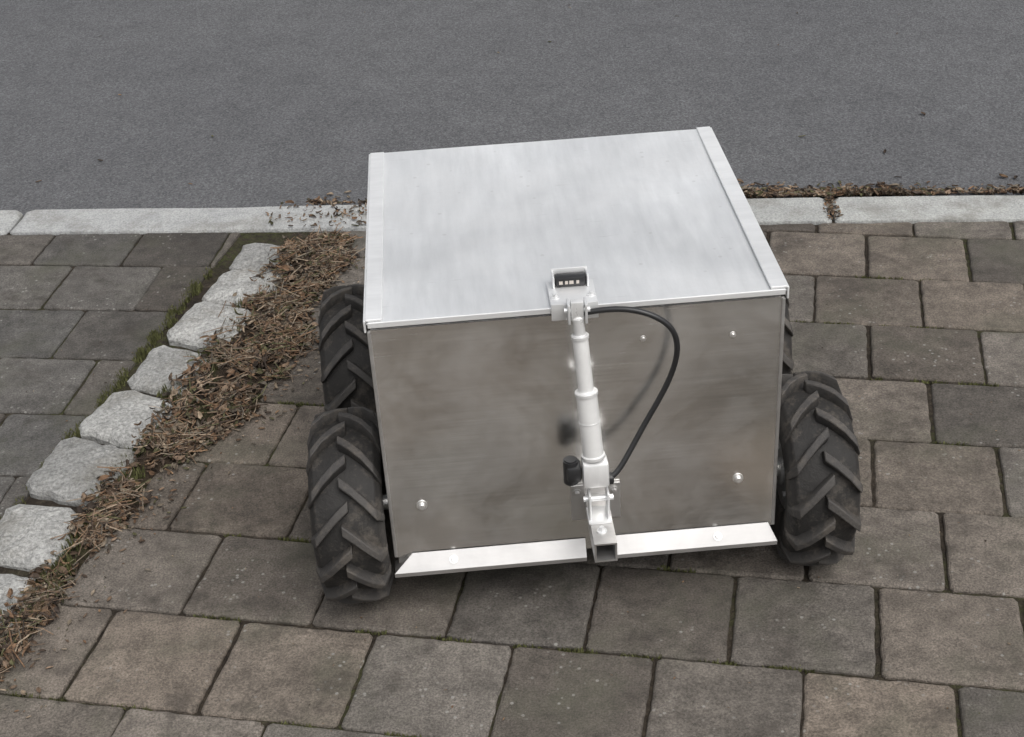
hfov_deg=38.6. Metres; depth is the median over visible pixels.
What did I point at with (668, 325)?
cable
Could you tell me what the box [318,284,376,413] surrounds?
wheel
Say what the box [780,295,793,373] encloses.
wheel
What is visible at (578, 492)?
tube flange plate
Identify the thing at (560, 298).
top bracket
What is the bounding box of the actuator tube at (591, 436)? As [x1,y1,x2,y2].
[573,340,603,458]
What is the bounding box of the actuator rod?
[572,318,585,336]
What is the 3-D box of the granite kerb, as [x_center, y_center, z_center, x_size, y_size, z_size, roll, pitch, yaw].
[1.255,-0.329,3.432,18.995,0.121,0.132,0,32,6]
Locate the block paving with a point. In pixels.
(154, 653)
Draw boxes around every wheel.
[306,407,394,603]
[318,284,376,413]
[770,371,862,565]
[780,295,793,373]
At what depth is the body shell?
2.06 m
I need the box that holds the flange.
[395,522,776,577]
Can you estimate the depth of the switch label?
2.07 m
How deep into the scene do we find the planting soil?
2.87 m
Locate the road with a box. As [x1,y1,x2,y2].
[0,0,1023,215]
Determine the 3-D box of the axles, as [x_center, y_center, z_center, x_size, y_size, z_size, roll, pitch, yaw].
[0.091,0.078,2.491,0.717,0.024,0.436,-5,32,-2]
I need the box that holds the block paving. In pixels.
[0,221,1023,736]
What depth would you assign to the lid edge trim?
2.15 m
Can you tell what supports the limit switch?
on the top bracket
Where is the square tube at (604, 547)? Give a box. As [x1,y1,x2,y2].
[585,492,617,562]
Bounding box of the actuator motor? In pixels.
[563,455,613,485]
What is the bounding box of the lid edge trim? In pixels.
[363,126,788,332]
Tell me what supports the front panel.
attached to the body shell
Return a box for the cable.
[588,306,679,477]
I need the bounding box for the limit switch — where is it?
[554,271,585,286]
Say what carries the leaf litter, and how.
on the block paving
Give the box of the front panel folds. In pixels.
[367,297,785,556]
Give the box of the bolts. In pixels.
[417,332,742,563]
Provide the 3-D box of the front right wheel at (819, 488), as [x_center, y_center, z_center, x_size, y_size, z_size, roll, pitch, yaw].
[0.469,0.159,2.321,0.113,0.309,0.308,-5,44,-2]
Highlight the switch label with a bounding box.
[559,280,578,284]
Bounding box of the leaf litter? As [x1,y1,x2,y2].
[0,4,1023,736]
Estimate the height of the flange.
0.032 m
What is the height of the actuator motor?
0.044 m
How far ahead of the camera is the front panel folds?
2.15 m
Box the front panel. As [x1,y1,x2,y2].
[370,297,781,556]
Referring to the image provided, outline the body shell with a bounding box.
[370,295,780,562]
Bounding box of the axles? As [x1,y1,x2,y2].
[383,464,778,509]
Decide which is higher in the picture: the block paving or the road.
the road
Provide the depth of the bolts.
2.22 m
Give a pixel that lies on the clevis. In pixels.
(598, 515)
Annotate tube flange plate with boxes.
[570,481,620,519]
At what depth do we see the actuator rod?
2.02 m
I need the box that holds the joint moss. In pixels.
[0,257,998,736]
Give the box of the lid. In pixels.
[366,129,786,324]
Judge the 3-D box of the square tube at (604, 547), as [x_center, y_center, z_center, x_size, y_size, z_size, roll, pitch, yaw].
[0.132,0.233,2.168,0.033,0.033,0.129,-5,32,-2]
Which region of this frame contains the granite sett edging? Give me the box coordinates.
[0,243,291,637]
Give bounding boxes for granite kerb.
[0,195,1023,234]
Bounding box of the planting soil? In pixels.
[0,237,354,671]
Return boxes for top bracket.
[546,266,598,324]
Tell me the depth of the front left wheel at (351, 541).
2.19 m
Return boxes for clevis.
[583,487,613,533]
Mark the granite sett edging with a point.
(68, 470)
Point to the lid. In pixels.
(510, 226)
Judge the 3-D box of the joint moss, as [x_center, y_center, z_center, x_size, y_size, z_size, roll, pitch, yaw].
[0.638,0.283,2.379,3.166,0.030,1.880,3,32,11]

